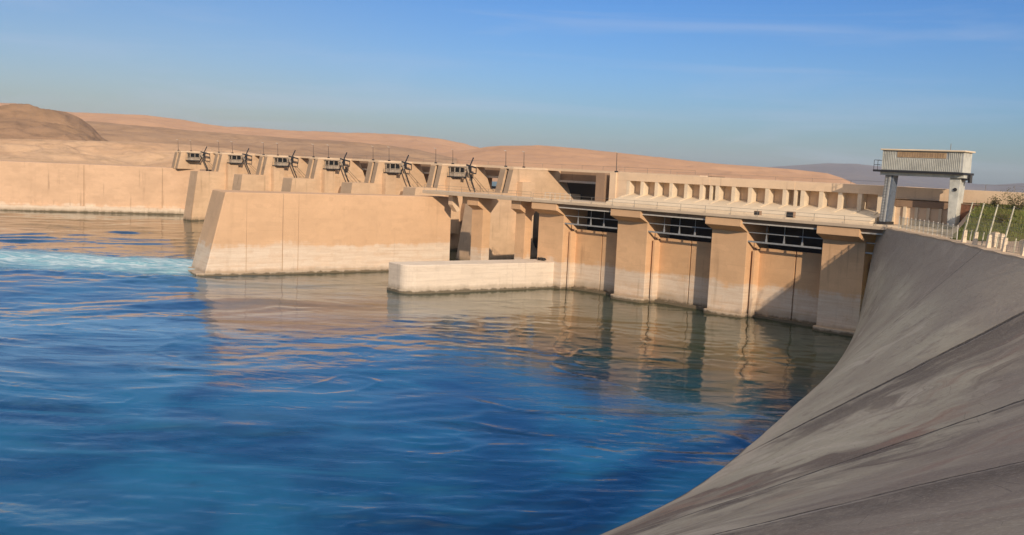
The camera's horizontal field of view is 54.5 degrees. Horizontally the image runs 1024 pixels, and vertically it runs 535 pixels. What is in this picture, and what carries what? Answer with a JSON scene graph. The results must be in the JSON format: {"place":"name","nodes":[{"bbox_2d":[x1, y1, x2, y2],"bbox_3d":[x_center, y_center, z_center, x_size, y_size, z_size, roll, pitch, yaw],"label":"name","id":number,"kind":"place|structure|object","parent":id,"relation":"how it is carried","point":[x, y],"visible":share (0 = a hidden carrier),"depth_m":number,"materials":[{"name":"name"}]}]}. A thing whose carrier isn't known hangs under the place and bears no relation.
{"place":"outdoors","nodes":[
{"label":"outdoors","id":0,"kind":"place"},
{"bbox_2d":[0,104,107,140],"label":"hill","id":1,"kind":"structure","parent":0,"point":[23,121],"depth_m":522.76,"materials":[{"name":"beige sand"}]},
{"bbox_2d":[0,139,256,169],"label":"hill","id":2,"kind":"structure","parent":0,"point":[107,152],"depth_m":329.42,"materials":[{"name":"beige sand"}]},
{"bbox_2d":[0,103,478,153],"bbox_3d":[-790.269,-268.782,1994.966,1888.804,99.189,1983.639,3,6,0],"label":"hill","id":3,"kind":"structure","parent":0,"point":[428,144],"depth_m":1805.42,"materials":[{"name":"beige sand"}]},
{"bbox_2d":[85,121,456,170],"bbox_3d":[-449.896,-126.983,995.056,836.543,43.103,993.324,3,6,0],"label":"hill","id":4,"kind":"structure","parent":0,"point":[137,133],"depth_m":885.82,"materials":[{"name":"beige sand"}]},
{"bbox_2d":[0,186,852,534],"bbox_3d":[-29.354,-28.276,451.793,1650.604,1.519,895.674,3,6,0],"label":"water","id":5,"kind":"structure","parent":0,"point":[150,384],"depth_m":84.79,"materials":[{"name":"blue liquid"}]},
{"bbox_2d":[0,160,199,214],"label":"bank wall","id":6,"kind":"structure","parent":5,"relation":"in","point":[58,187],"depth_m":296.11,"materials":[{"name":"concrete"}]},
{"bbox_2d":[171,151,214,169],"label":"spillway pier","id":7,"kind":"structure","parent":6,"relation":"on","point":[179,160],"depth_m":305.13,"materials":[{"name":"concrete"}]},
{"bbox_2d":[183,153,259,220],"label":"spillway pier","id":8,"kind":"structure","parent":5,"relation":"in","point":[202,185],"depth_m":284.43,"materials":[{"name":"concrete"}]},
{"bbox_2d":[227,148,253,173],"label":"gate hoist","id":9,"kind":"object","parent":8,"relation":"attached to","point":[236,159],"visible":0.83,"depth_m":288.06,"materials":[{"name":"metal"}]},
{"bbox_2d":[232,155,308,190],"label":"spillway pier","id":10,"kind":"structure","parent":5,"relation":"in","point":[267,176],"depth_m":270.90,"materials":[{"name":"concrete"}]},
{"bbox_2d":[188,189,450,275],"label":"divide wall","id":11,"kind":"structure","parent":5,"relation":"in","point":[244,232],"depth_m":169.47,"materials":[{"name":"concrete"}]},
{"bbox_2d":[281,157,364,192],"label":"spillway pier","id":12,"kind":"structure","parent":5,"relation":"in","point":[318,178],"depth_m":255.20,"materials":[{"name":"concrete"}]},
{"bbox_2d":[323,152,359,181],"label":"gate hoist","id":13,"kind":"object","parent":12,"relation":"attached to","point":[331,165],"visible":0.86,"depth_m":255.78,"materials":[{"name":"metal"}]},
{"bbox_2d":[340,160,426,194],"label":"spillway pier","id":14,"kind":"structure","parent":5,"relation":"in","point":[377,180],"depth_m":238.50,"materials":[{"name":"concrete"}]},
{"bbox_2d":[403,163,494,249],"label":"spillway pier","id":15,"kind":"structure","parent":5,"relation":"in","point":[438,174],"depth_m":223.86,"materials":[{"name":"concrete"}]},
{"bbox_2d":[447,157,485,191],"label":"gate hoist","id":16,"kind":"object","parent":15,"relation":"attached to","point":[457,171],"visible":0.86,"depth_m":223.39,"materials":[{"name":"metal"}]},
{"bbox_2d":[387,259,553,293],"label":"wall","id":17,"kind":"structure","parent":5,"relation":"in","point":[418,277],"depth_m":155.48,"materials":[{"name":"concrete"}]},
{"bbox_2d":[456,167,580,260],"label":"spillway pier","id":18,"kind":"structure","parent":5,"relation":"in","point":[531,182],"depth_m":207.42,"materials":[{"name":"concrete"}]},
{"bbox_2d":[422,172,1023,335],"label":"intake dam","id":19,"kind":"structure","parent":5,"relation":"in","point":[811,270],"depth_m":145.41,"materials":[{"name":"concrete"}]},
{"bbox_2d":[425,184,527,195],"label":"railing","id":20,"kind":"object","parent":19,"relation":"on","point":[481,188],"visible":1,"depth_m":172.62,"materials":[{"name":"paint"}]},
{"bbox_2d":[536,193,876,221],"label":"railing","id":21,"kind":"object","parent":19,"relation":"on","point":[634,203],"visible":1,"depth_m":140.54,"materials":[{"name":"paint"}]},
{"bbox_2d":[620,169,880,181],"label":"railing","id":22,"kind":"object","parent":19,"relation":"on","point":[751,175],"visible":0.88,"depth_m":148.49,"materials":[{"name":"metal"}]},
{"bbox_2d":[786,211,795,217],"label":"control box","id":23,"kind":"object","parent":19,"relation":"on","point":[789,213],"visible":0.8,"depth_m":133.59,"materials":[{"name":"metal"}]},
{"bbox_2d":[786,212,792,217],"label":"door","id":24,"kind":"structure","parent":23,"relation":"in","point":[789,214],"depth_m":133.58,"materials":[{"name":"metal"}]},
{"bbox_2d":[873,147,975,229],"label":"gantry crane","id":25,"kind":"object","parent":19,"relation":"on","point":[954,166],"visible":0.98,"depth_m":125.62,"materials":[{"name":"white paint"}]},
{"bbox_2d":[959,203,979,222],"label":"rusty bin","id":26,"kind":"object","parent":19,"relation":"on","point":[965,210],"visible":0.45,"depth_m":124.55,"materials":[{"name":"metal"}]},
{"bbox_2d":[600,228,1023,534],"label":"wing wall","id":27,"kind":"structure","parent":5,"relation":"in","point":[905,416],"depth_m":54.13,"materials":[{"name":"concrete"}]},
{"bbox_2d":[898,216,958,239],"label":"railing","id":28,"kind":"object","parent":27,"relation":"on","point":[915,224],"visible":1,"depth_m":111.04,"materials":[{"name":"metal"}]},
{"bbox_2d":[961,202,1023,255],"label":"fence","id":29,"kind":"object","parent":27,"relation":"on","point":[1004,244],"visible":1,"depth_m":92.36,"materials":[{"name":"metal"}]},
{"bbox_2d":[991,232,999,246],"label":"concrete block","id":30,"kind":"structure","parent":27,"relation":"on","point":[994,239],"depth_m":93.78,"materials":[{"name":"concrete"}]},
{"bbox_2d":[997,233,1004,248],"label":"concrete block","id":31,"kind":"structure","parent":27,"relation":"on","point":[1000,238],"depth_m":92.05,"materials":[{"name":"concrete"}]},
{"bbox_2d":[1017,239,1023,253],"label":"concrete block","id":32,"kind":"structure","parent":27,"relation":"on","point":[1020,246],"depth_m":86.30,"materials":[{"name":"concrete"}]},
{"bbox_2d":[195,151,724,247],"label":"spillway","id":33,"kind":"object","parent":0,"point":[582,182],"visible":0.06,"depth_m":221.43,"materials":[{"name":"concrete"}]},
{"bbox_2d":[186,146,212,170],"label":"gate hoist","id":34,"kind":"object","parent":33,"relation":"on","point":[193,157],"visible":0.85,"depth_m":304.41,"materials":[{"name":"metal"}]},
{"bbox_2d":[272,150,301,177],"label":"gate hoist","id":35,"kind":"object","parent":33,"relation":"on","point":[281,161],"visible":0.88,"depth_m":271.66,"materials":[{"name":"metal"}]},
{"bbox_2d":[383,155,421,186],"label":"gate hoist","id":36,"kind":"object","parent":33,"relation":"on","point":[393,168],"visible":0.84,"depth_m":238.95,"materials":[{"name":"metal"}]},
{"bbox_2d":[203,148,695,170],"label":"railing","id":37,"kind":"object","parent":33,"relation":"on","point":[471,160],"visible":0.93,"depth_m":225.48,"materials":[{"name":"metal"}]},
{"bbox_2d":[0,0,1023,185],"label":"sky","id":38,"kind":"structure","parent":0,"point":[760,83],"materials":[{"name":"blue"}]},
{"bbox_2d":[437,145,854,183],"bbox_3d":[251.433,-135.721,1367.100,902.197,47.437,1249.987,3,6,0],"label":"hill","id":39,"kind":"structure","parent":0,"point":[553,157],"depth_m":1114.54,"materials":[{"name":"beige sand"}]},
{"bbox_2d":[771,163,1023,192],"bbox_3d":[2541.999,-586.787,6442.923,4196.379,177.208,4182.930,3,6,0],"label":"mountain","id":40,"kind":"structure","parent":0,"point":[865,174],"depth_m":5909.87,"materials":[{"name":"grey stone"}]},
{"bbox_2d":[913,209,1018,250],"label":"ground","id":41,"kind":"structure","parent":0,"point":[1011,244],"depth_m":111.44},
{"bbox_2d":[950,201,1023,240],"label":"grass bank","id":42,"kind":"structure","parent":0,"point":[960,233],"depth_m":108.84,"materials":[{"name":"green plant"}]},
{"bbox_2d":[989,195,1000,206],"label":"bush","id":43,"kind":"object","parent":42,"relation":"on","point":[993,202],"visible":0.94,"depth_m":122.16,"materials":[{"name":"green plant"}]},
{"bbox_2d":[990,204,1012,222],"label":"bush","id":44,"kind":"object","parent":42,"relation":"on","point":[1000,216],"visible":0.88,"depth_m":110.20,"materials":[{"name":"green plant"}]},
{"bbox_2d":[995,187,1023,208],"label":"bush","id":45,"kind":"object","parent":42,"relation":"on","point":[1020,198],"visible":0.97,"depth_m":119.32,"materials":[{"name":"green plant"}]}
]}

